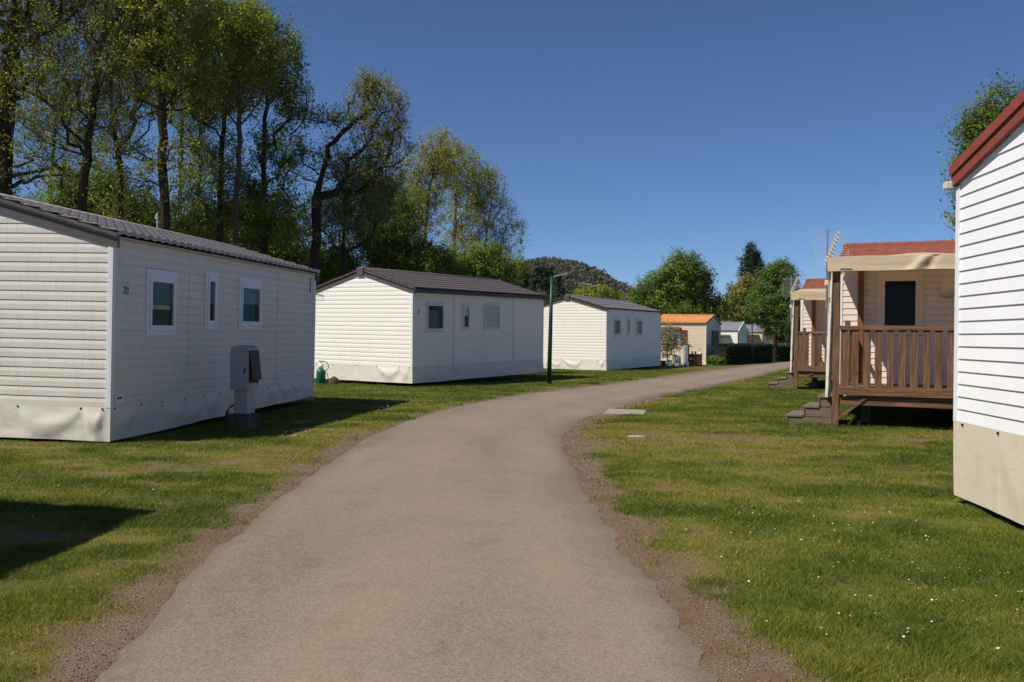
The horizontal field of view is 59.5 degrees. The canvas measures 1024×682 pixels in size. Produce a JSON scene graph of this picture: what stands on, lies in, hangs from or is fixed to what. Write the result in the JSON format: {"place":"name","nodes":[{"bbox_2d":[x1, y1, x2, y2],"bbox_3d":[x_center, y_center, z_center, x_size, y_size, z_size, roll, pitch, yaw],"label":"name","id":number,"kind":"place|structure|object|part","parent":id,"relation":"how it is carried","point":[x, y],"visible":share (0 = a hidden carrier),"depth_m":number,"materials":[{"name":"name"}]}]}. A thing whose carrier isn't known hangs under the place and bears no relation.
{"place":"outdoors","nodes":[
{"label":"outdoors","id":0,"kind":"place"},
{"bbox_2d":[95,361,793,681],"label":"road","id":1,"kind":"structure","parent":0,"point":[474,542],"depth_m":5.81,"materials":[{"name":"grey asphalt"}]},
{"bbox_2d":[0,368,1023,681],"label":"grass","id":2,"kind":"structure","parent":0,"point":[340,404],"depth_m":8.05,"materials":[{"name":"green plant"}]},
{"bbox_2d":[839,240,954,399],"bbox_3d":[11.392,-0.451,18.745,8.420,3.473,4.312,1,0,25],"label":"mobile home","id":3,"kind":"object","parent":2,"relation":"on","point":[917,297],"visible":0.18,"depth_m":18.16,"materials":[{"name":"beige plastic"}]},
{"bbox_2d":[877,273,923,334],"bbox_3d":[7.841,-0.744,18.102,0.860,1.230,0.068,1,0,25],"label":"window","id":4,"kind":"structure","parent":3,"relation":"in","point":[900,297],"depth_m":18.10,"materials":[{"name":"black glass"}]},
{"bbox_2d":[0,340,1023,681],"bbox_3d":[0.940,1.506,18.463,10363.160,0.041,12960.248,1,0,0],"label":"ground","id":5,"kind":"structure","parent":0,"point":[90,656],"depth_m":6.90,"materials":[{"name":"green plant"}]},
{"bbox_2d":[0,0,112,200],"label":"tall tree","id":6,"kind":"object","parent":5,"relation":"on","point":[7,174],"visible":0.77,"depth_m":29.77,"materials":[{"name":"green plant"}]},
{"bbox_2d":[1,0,138,201],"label":"tall tree","id":7,"kind":"object","parent":5,"relation":"on","point":[39,164],"visible":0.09,"depth_m":45.88,"materials":[{"name":"green plant"}]},
{"bbox_2d":[0,0,165,211],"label":"tall tree","id":8,"kind":"object","parent":5,"relation":"on","point":[65,92],"visible":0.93,"depth_m":29.74,"materials":[{"name":"green plant"}]},
{"bbox_2d":[19,148,181,230],"bbox_3d":[-17.670,-3.368,38.053,7.223,9.421,3.689,1,0,0],"label":"tree","id":9,"kind":"object","parent":5,"relation":"on","point":[60,199],"visible":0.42,"depth_m":37.50,"materials":[{"name":"green plant"}]},
{"bbox_2d":[43,193,183,227],"bbox_3d":[-18.817,-2.862,42.340,8.740,8.340,7.096,1,0,0],"label":"bush","id":10,"kind":"object","parent":5,"relation":"on","point":[144,211],"depth_m":41.64,"materials":[{"name":"green plant"}]},
{"bbox_2d":[48,0,198,224],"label":"tall tree","id":11,"kind":"object","parent":5,"relation":"on","point":[133,118],"visible":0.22,"depth_m":32.87,"materials":[{"name":"green plant"}]},
{"bbox_2d":[0,193,320,441],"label":"mobile home","id":12,"kind":"object","parent":5,"relation":"on","point":[112,329],"visible":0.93,"depth_m":13.30,"materials":[{"name":"beige plastic"}]},
{"bbox_2d":[144,268,176,334],"bbox_3d":[-5.492,-0.597,14.052,0.060,1.020,0.880,1,1,8],"label":"window","id":13,"kind":"structure","parent":12,"relation":"in","point":[161,286],"depth_m":14.01,"materials":[{"name":"white plastic"}]},
{"bbox_2d":[203,271,217,329],"bbox_3d":[-5.259,-0.702,15.674,0.060,1.010,0.440,1,1,8],"label":"window","id":14,"kind":"structure","parent":12,"relation":"in","point":[211,278],"depth_m":15.65,"materials":[{"name":"white plastic"}]},
{"bbox_2d":[237,277,261,329],"bbox_3d":[-5.038,-0.707,17.260,0.060,0.980,1.000,1,1,8],"label":"window","id":15,"kind":"structure","parent":12,"relation":"in","point":[249,309],"depth_m":17.21,"materials":[{"name":"white plastic"}]},
{"bbox_2d":[79,0,255,230],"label":"tall tree","id":16,"kind":"object","parent":5,"relation":"on","point":[174,11],"visible":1,"depth_m":29.78,"materials":[{"name":"green plant"}]},
{"bbox_2d":[103,0,250,214],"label":"tall tree","id":17,"kind":"object","parent":5,"relation":"on","point":[171,123],"visible":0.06,"depth_m":40.76,"materials":[{"name":"green plant"}]},
{"bbox_2d":[147,0,248,235],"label":"tall tree","id":18,"kind":"object","parent":5,"relation":"on","point":[200,140],"visible":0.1,"depth_m":39.76,"materials":[{"name":"green plant"}]},
{"bbox_2d":[159,0,271,246],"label":"tall tree","id":19,"kind":"object","parent":5,"relation":"on","point":[208,222],"visible":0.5,"depth_m":33.84,"materials":[{"name":"green plant"}]},
{"bbox_2d":[225,345,261,428],"bbox_3d":[-4.553,0.789,15.118,0.581,1.445,0.370,1,0,17],"label":"electric cabinet","id":20,"kind":"object","parent":5,"relation":"on","point":[245,371],"visible":0.86,"depth_m":14.97,"materials":[{"name":"plastic"}]},
{"bbox_3d":[-4.549,0.467,14.934,0.286,0.630,0.017,1,0,17],"label":"door","id":21,"kind":"part","parent":20,"relation":"part of","materials":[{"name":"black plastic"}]},
{"bbox_2d":[197,0,296,245],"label":"tall tree","id":22,"kind":"object","parent":5,"relation":"on","point":[255,76],"visible":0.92,"depth_m":31.71,"materials":[{"name":"green plant"}]},
{"bbox_2d":[169,183,333,267],"bbox_3d":[-11.774,-2.812,39.905,7.602,8.408,4.929,1,0,0],"label":"bush","id":23,"kind":"object","parent":5,"relation":"on","point":[301,258],"visible":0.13,"depth_m":39.30,"materials":[{"name":"green plant"}]},
{"bbox_2d":[207,0,362,257],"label":"tall tree","id":24,"kind":"object","parent":5,"relation":"on","point":[264,206],"visible":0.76,"depth_m":34.70,"materials":[{"name":"green plant"}]},
{"bbox_2d":[316,360,328,383],"bbox_3d":[-6.080,0.995,28.756,0.401,0.750,0.300,1,0,0],"label":"gas bottle","id":25,"kind":"object","parent":5,"relation":"on","point":[321,373],"visible":0.94,"depth_m":28.67,"materials":[{"name":"green metal"}]},
{"bbox_2d":[328,376,338,383],"bbox_3d":[-5.713,1.269,28.727,0.360,0.270,0.360,1,0,0],"label":"stone","id":26,"kind":"object","parent":5,"relation":"on","point":[333,379],"visible":0.79,"depth_m":28.61,"materials":[{"name":"grey stone"}]},
{"bbox_2d":[298,240,369,283],"bbox_3d":[-9.041,-1.925,44.002,4.400,6.646,3.401,1,0,0],"label":"bush","id":27,"kind":"object","parent":5,"relation":"on","point":[329,269],"visible":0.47,"depth_m":43.33,"materials":[{"name":"green plant"}]},
{"bbox_2d":[271,61,428,284],"bbox_3d":[-6.483,-4.860,35.984,6.225,12.694,2.245,1,0,0],"label":"tall tree","id":28,"kind":"object","parent":5,"relation":"on","point":[369,84],"visible":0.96,"depth_m":35.82,"materials":[{"name":"green plant"}]},
{"bbox_2d":[293,150,419,275],"bbox_3d":[-6.621,-3.329,36.990,5.586,9.575,3.485,1,0,0],"label":"tall tree","id":29,"kind":"object","parent":5,"relation":"on","point":[338,210],"visible":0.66,"depth_m":36.72,"materials":[{"name":"green plant"}]},
{"bbox_2d":[324,172,434,269],"bbox_3d":[-6.699,-3.623,44.981,5.691,10.090,3.283,1,0,0],"label":"tall tree","id":30,"kind":"object","parent":5,"relation":"on","point":[403,228],"visible":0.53,"depth_m":44.47,"materials":[{"name":"green plant"}]},
{"bbox_2d":[355,232,464,275],"bbox_3d":[-5.500,-2.326,46.029,6.186,7.503,4.538,1,0,0],"label":"bush","id":31,"kind":"object","parent":5,"relation":"on","point":[415,260],"visible":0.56,"depth_m":44.97,"materials":[{"name":"green plant"}]},
{"bbox_2d":[365,124,468,242],"bbox_3d":[-5.603,-5.457,49.903,6.334,13.732,3.582,1,0,0],"label":"tall tree","id":32,"kind":"object","parent":5,"relation":"on","point":[432,173],"visible":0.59,"depth_m":49.69,"materials":[{"name":"green plant"}]},
{"bbox_2d":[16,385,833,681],"bbox_3d":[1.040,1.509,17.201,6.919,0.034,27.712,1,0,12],"label":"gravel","id":33,"kind":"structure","parent":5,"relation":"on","point":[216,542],"depth_m":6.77,"materials":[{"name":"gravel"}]},
{"bbox_2d":[314,267,547,382],"bbox_3d":[-2.670,-0.596,32.085,4.447,3.644,8.356,1,1,31],"label":"mobile home","id":34,"kind":"object","parent":5,"relation":"on","point":[384,325],"visible":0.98,"depth_m":29.10,"materials":[{"name":"beige plastic"}]},
{"bbox_2d":[425,302,443,331],"bbox_3d":[-2.440,-0.758,28.493,0.060,0.960,0.960,1,1,31],"label":"window","id":35,"kind":"structure","parent":34,"relation":"in","point":[434,322],"depth_m":28.46,"materials":[{"name":"white plastic"}]},
{"bbox_2d":[462,303,469,330],"bbox_3d":[-1.537,-0.816,29.985,0.060,0.930,0.450,1,1,31],"label":"window","id":36,"kind":"structure","parent":34,"relation":"in","point":[465,306],"depth_m":29.97,"materials":[{"name":"white plastic"}]},
{"bbox_2d":[483,302,499,329],"bbox_3d":[-0.700,-0.862,31.366,0.060,0.960,1.040,1,1,31],"label":"window","id":37,"kind":"structure","parent":34,"relation":"in","point":[491,311],"depth_m":31.34,"materials":[{"name":"white plastic"}]},
{"bbox_2d":[424,133,507,254],"bbox_3d":[-3.029,-5.589,54.133,5.472,14.009,3.851,0,0,-18],"label":"tall tree","id":38,"kind":"object","parent":5,"relation":"on","point":[472,175],"visible":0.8,"depth_m":53.69,"materials":[{"name":"green plant"}]},
{"bbox_2d":[430,235,530,286],"bbox_3d":[-2.098,-2.057,47.982,6.176,7.015,4.640,1,0,0],"label":"bush","id":39,"kind":"object","parent":5,"relation":"on","point":[489,263],"visible":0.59,"depth_m":46.95,"materials":[{"name":"green plant"}]},
{"bbox_2d":[444,160,531,272],"bbox_3d":[-1.801,-4.912,54.775,6.007,12.665,3.650,1,0,16],"label":"tall tree","id":40,"kind":"object","parent":5,"relation":"on","point":[504,232],"visible":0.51,"depth_m":54.81,"materials":[{"name":"green plant"}]},
{"bbox_2d":[512,269,523,287],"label":"conifer","id":41,"kind":"object","parent":5,"relation":"on","point":[521,285],"visible":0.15,"depth_m":95.69,"materials":[{"name":"green plant"}]},
{"bbox_2d":[25,387,1022,663],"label":"daisies","id":42,"kind":"object","parent":5,"relation":"on","point":[707,507],"visible":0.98,"depth_m":7.47,"materials":[{"name":"beige plant"}]},
{"bbox_2d":[520,261,530,289],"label":"conifer","id":43,"kind":"object","parent":5,"relation":"on","point":[525,280],"visible":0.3,"depth_m":98.70,"materials":[{"name":"green plant"}]},
{"bbox_2d":[527,268,532,289],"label":"conifer","id":44,"kind":"object","parent":5,"relation":"on","point":[529,275],"visible":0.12,"depth_m":101.64,"materials":[{"name":"green plant"}]},
{"bbox_2d":[529,259,544,294],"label":"conifer","id":45,"kind":"object","parent":5,"relation":"on","point":[535,281],"visible":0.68,"depth_m":95.71,"materials":[{"name":"green plant"}]},
{"bbox_2d":[529,289,556,301],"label":"bush","id":46,"kind":"object","parent":5,"relation":"on","point":[544,292],"visible":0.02,"depth_m":69.42,"materials":[{"name":"green plant"}]},
{"bbox_2d":[539,264,549,301],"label":"conifer","id":47,"kind":"object","parent":5,"relation":"on","point":[545,279],"visible":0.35,"depth_m":98.65,"materials":[{"name":"green plant"}]},
{"bbox_2d":[545,265,554,290],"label":"conifer","id":48,"kind":"object","parent":5,"relation":"on","point":[550,269],"visible":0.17,"depth_m":101.70,"materials":[{"name":"green plant"}]},
{"bbox_2d":[546,273,567,383],"bbox_3d":[1.480,-0.396,29.698,0.691,3.735,0.220,1,0,0],"label":"street lamp","id":49,"kind":"object","parent":5,"relation":"on","point":[549,366],"visible":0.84,"depth_m":29.64,"materials":[{"name":"metal"}]},
{"bbox_2d":[549,273,566,298],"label":"conifer","id":50,"kind":"object","parent":5,"relation":"on","point":[558,283],"visible":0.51,"depth_m":95.73,"materials":[{"name":"green plant"}]},
{"bbox_2d":[571,281,625,299],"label":"broad tree","id":51,"kind":"object","parent":5,"relation":"on","point":[599,292],"visible":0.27,"depth_m":119.36,"materials":[{"name":"green plant"}]},
{"bbox_2d":[543,294,662,369],"bbox_3d":[4.524,-0.467,46.923,4.295,3.640,8.077,1,1,28],"label":"mobile home","id":52,"kind":"object","parent":5,"relation":"on","point":[593,333],"visible":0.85,"depth_m":43.59,"materials":[{"name":"beige plastic"}]},
{"bbox_2d":[613,316,620,336],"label":"window","id":53,"kind":"structure","parent":52,"relation":"in","point":[616,320],"depth_m":43.57,"materials":[{"name":"white"}]},
{"bbox_2d":[627,316,629,334],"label":"window","id":54,"kind":"structure","parent":52,"relation":"in","point":[628,317],"depth_m":44.91,"materials":[{"name":"white"}]},
{"bbox_2d":[636,317,642,335],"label":"window","id":55,"kind":"structure","parent":52,"relation":"in","point":[639,320],"depth_m":46.40,"materials":[{"name":"white"}]},
{"bbox_2d":[603,409,645,414],"bbox_3d":[2.405,1.520,18.957,0.840,0.065,1.100,1,0,12],"label":"drain cover","id":56,"kind":"object","parent":5,"relation":"on","point":[619,411],"visible":0.74,"depth_m":18.85,"materials":[{"name":"concrete"}]},
{"bbox_2d":[619,293,636,303],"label":"broad tree","id":57,"kind":"object","parent":5,"relation":"on","point":[627,298],"visible":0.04,"depth_m":124.58,"materials":[{"name":"green plant"}]},
{"bbox_2d":[627,435,644,437],"bbox_3d":[2.000,1.527,14.357,0.330,0.027,0.234,1,0,0],"label":"stone","id":58,"kind":"object","parent":5,"relation":"on","point":[638,436],"visible":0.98,"depth_m":14.30,"materials":[{"name":"stone"}]},
{"bbox_2d":[661,320,692,365],"bbox_3d":[9.203,0.126,51.471,2.547,2.837,1.589,1,0,8],"label":"flowering shrub","id":59,"kind":"object","parent":5,"relation":"on","point":[672,343],"visible":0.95,"depth_m":51.41,"materials":[{"name":"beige plant"}]},
{"bbox_2d":[674,355,680,365],"bbox_3d":[9.539,1.135,51.606,0.390,0.620,0.380,1,0,0],"label":"plastic drum","id":60,"kind":"object","parent":5,"relation":"on","point":[677,360],"visible":0.87,"depth_m":51.45,"materials":[{"name":"white plastic"}]},
{"bbox_2d":[626,244,734,320],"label":"broad tree","id":61,"kind":"object","parent":5,"relation":"on","point":[683,286],"visible":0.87,"depth_m":93.94,"materials":[{"name":"green plant"}]},
{"bbox_2d":[683,345,688,365],"bbox_3d":[9.892,0.837,50.904,0.280,1.270,0.280,1,0,-10],"label":"electric cabinet","id":62,"kind":"object","parent":5,"relation":"on","point":[685,355],"visible":0.92,"depth_m":50.78,"materials":[{"name":"plastic"}]},
{"bbox_2d":[661,314,721,363],"bbox_3d":[9.000,-0.169,58.438,8.420,3.170,4.508,1,0,25],"label":"mobile home","id":63,"kind":"object","parent":5,"relation":"on","point":[703,333],"visible":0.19,"depth_m":55.70,"materials":[{"name":"beige plastic"}]},
{"bbox_2d":[661,330,679,343],"bbox_3d":[9.727,-0.249,55.998,1.600,0.850,0.068,1,0,26],"label":"window","id":64,"kind":"structure","parent":63,"relation":"in","point":[676,332],"depth_m":55.75,"materials":[{"name":"black"}]},
{"bbox_2d":[714,331,716,343],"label":"window","id":65,"kind":"structure","parent":63,"relation":"in","point":[715,332],"depth_m":57.20,"materials":[{"name":"black glass"}]},
{"bbox_2d":[688,358,696,365],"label":"plant","id":66,"kind":"object","parent":5,"relation":"on","point":[691,360],"visible":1,"depth_m":50.98,"materials":[{"name":"green plant"}]},
{"bbox_2d":[689,354,702,365],"bbox_3d":[10.589,1.104,51.905,0.840,0.700,0.600,1,0,0],"label":"wooden cupboard","id":67,"kind":"object","parent":5,"relation":"on","point":[697,358],"visible":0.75,"depth_m":51.63,"materials":[{"name":"wood"}]},
{"bbox_3d":[10.764,1.132,51.642,0.310,0.550,0.023,1,0,0],"label":"door","id":68,"kind":"part","parent":67,"relation":"part of","materials":[{"name":"brown wood"}]},
{"bbox_2d":[706,354,726,365],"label":"bush","id":69,"kind":"object","parent":5,"relation":"on","point":[715,359],"visible":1,"depth_m":52.76,"materials":[{"name":"green plant"}]},
{"bbox_2d":[720,321,747,343],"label":"mobile home","id":70,"kind":"object","parent":5,"relation":"on","point":[735,332],"visible":0.06,"depth_m":80.65,"materials":[{"name":"beige plastic"}]},
{"bbox_2d":[720,271,761,323],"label":"broad tree","id":71,"kind":"object","parent":5,"relation":"on","point":[740,291],"visible":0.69,"depth_m":104.26,"materials":[{"name":"green plant"}]},
{"bbox_2d":[712,342,773,364],"bbox_3d":[15.113,0.838,58.233,1.251,1.505,9.491,1,0,33],"label":"hedge","id":72,"kind":"object","parent":5,"relation":"on","point":[736,353],"visible":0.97,"depth_m":56.63,"materials":[{"name":"green plant"}]},
{"bbox_2d":[715,310,772,334],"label":"bush","id":73,"kind":"object","parent":5,"relation":"on","point":[736,319],"visible":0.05,"depth_m":109.11,"materials":[{"name":"green plant"}]},
{"bbox_2d":[734,241,766,285],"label":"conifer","id":74,"kind":"object","parent":5,"relation":"on","point":[752,262],"visible":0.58,"depth_m":124.42,"materials":[{"name":"green plant"}]},
{"bbox_2d":[750,323,755,363],"bbox_3d":[15.594,0.169,57.997,0.412,2.612,0.220,0,0,-29],"label":"street lamp","id":75,"kind":"object","parent":5,"relation":"on","point":[752,343],"visible":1,"depth_m":57.89,"materials":[{"name":"metal"}]},
{"bbox_2d":[745,324,769,343],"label":"mobile home","id":76,"kind":"object","parent":5,"relation":"on","point":[759,338],"visible":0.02,"depth_m":95.55,"materials":[{"name":"beige"}]},
{"bbox_2d":[772,334,774,344],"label":"wooden post","id":77,"kind":"object","parent":5,"relation":"on","point":[773,339],"visible":0.45,"depth_m":74.91,"materials":[{"name":"wood"}]},
{"bbox_2d":[744,255,803,344],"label":"broad tree","id":78,"kind":"object","parent":5,"relation":"on","point":[768,304],"visible":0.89,"depth_m":87.11,"materials":[{"name":"green plant"}]},
{"bbox_2d":[772,344,793,361],"bbox_3d":[22.839,0.907,71.354,1.294,1.407,18.902,1,0,30],"label":"hedge","id":79,"kind":"object","parent":5,"relation":"on","point":[780,353],"visible":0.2,"depth_m":64.00,"materials":[{"name":"green plant"}]},
{"bbox_2d":[767,289,832,388],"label":"wooden deck","id":80,"kind":"structure","parent":5,"relation":"on","point":[799,355],"depth_m":28.31,"materials":[{"name":"brown wood"}]},
{"bbox_2d":[782,275,803,320],"bbox_3d":[8.940,-1.359,28.464,0.614,1.460,0.388,1,0,54],"label":"tv antenna","id":81,"kind":"object","parent":80,"relation":"attached to","point":[794,286],"visible":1,"depth_m":28.50,"materials":[{"name":"silver metal"}]},
{"bbox_2d":[800,278,832,372],"bbox_3d":[14.463,-0.480,30.735,8.420,3.470,4.312,1,0,25],"label":"mobile home","id":82,"kind":"object","parent":5,"relation":"on","point":[820,315],"visible":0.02,"depth_m":30.47,"materials":[{"name":"beige plastic"}]},
{"bbox_2d":[823,300,826,335],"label":"window","id":83,"kind":"structure","parent":82,"relation":"in","point":[824,307],"depth_m":30.25,"materials":[{"name":"grey glass"}]},
{"bbox_2d":[785,252,954,426],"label":"wooden deck","id":84,"kind":"structure","parent":5,"relation":"on","point":[851,364],"depth_m":16.09,"materials":[{"name":"brown wood"}]},
{"bbox_2d":[811,229,849,307],"bbox_3d":[5.870,-1.331,16.475,0.614,1.460,0.388,1,0,54],"label":"tv antenna","id":85,"kind":"object","parent":84,"relation":"attached to","point":[836,238],"visible":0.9,"depth_m":16.51,"materials":[{"name":"silver metal"}]},
{"bbox_2d":[936,61,1023,239],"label":"broad tree","id":86,"kind":"object","parent":5,"relation":"on","point":[981,119],"visible":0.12,"depth_m":25.87,"materials":[{"name":"green plant"}]},
{"bbox_2d":[943,89,1023,524],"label":"mobile home","id":87,"kind":"object","parent":5,"relation":"on","point":[986,173],"visible":1,"depth_m":8.03,"materials":[{"name":"white plastic"}]},
{"bbox_2d":[0,0,1023,298],"label":"sky","id":88,"kind":"structure","parent":0,"point":[625,132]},
{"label":"hill","id":89,"kind":"structure","parent":0,"visible":0},
{"bbox_2d":[502,255,637,298],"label":"hillside wood","id":90,"kind":"object","parent":89,"relation":"on","point":[577,275],"visible":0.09,"depth_m":596.65,"materials":[{"name":"green plant"}]}
]}

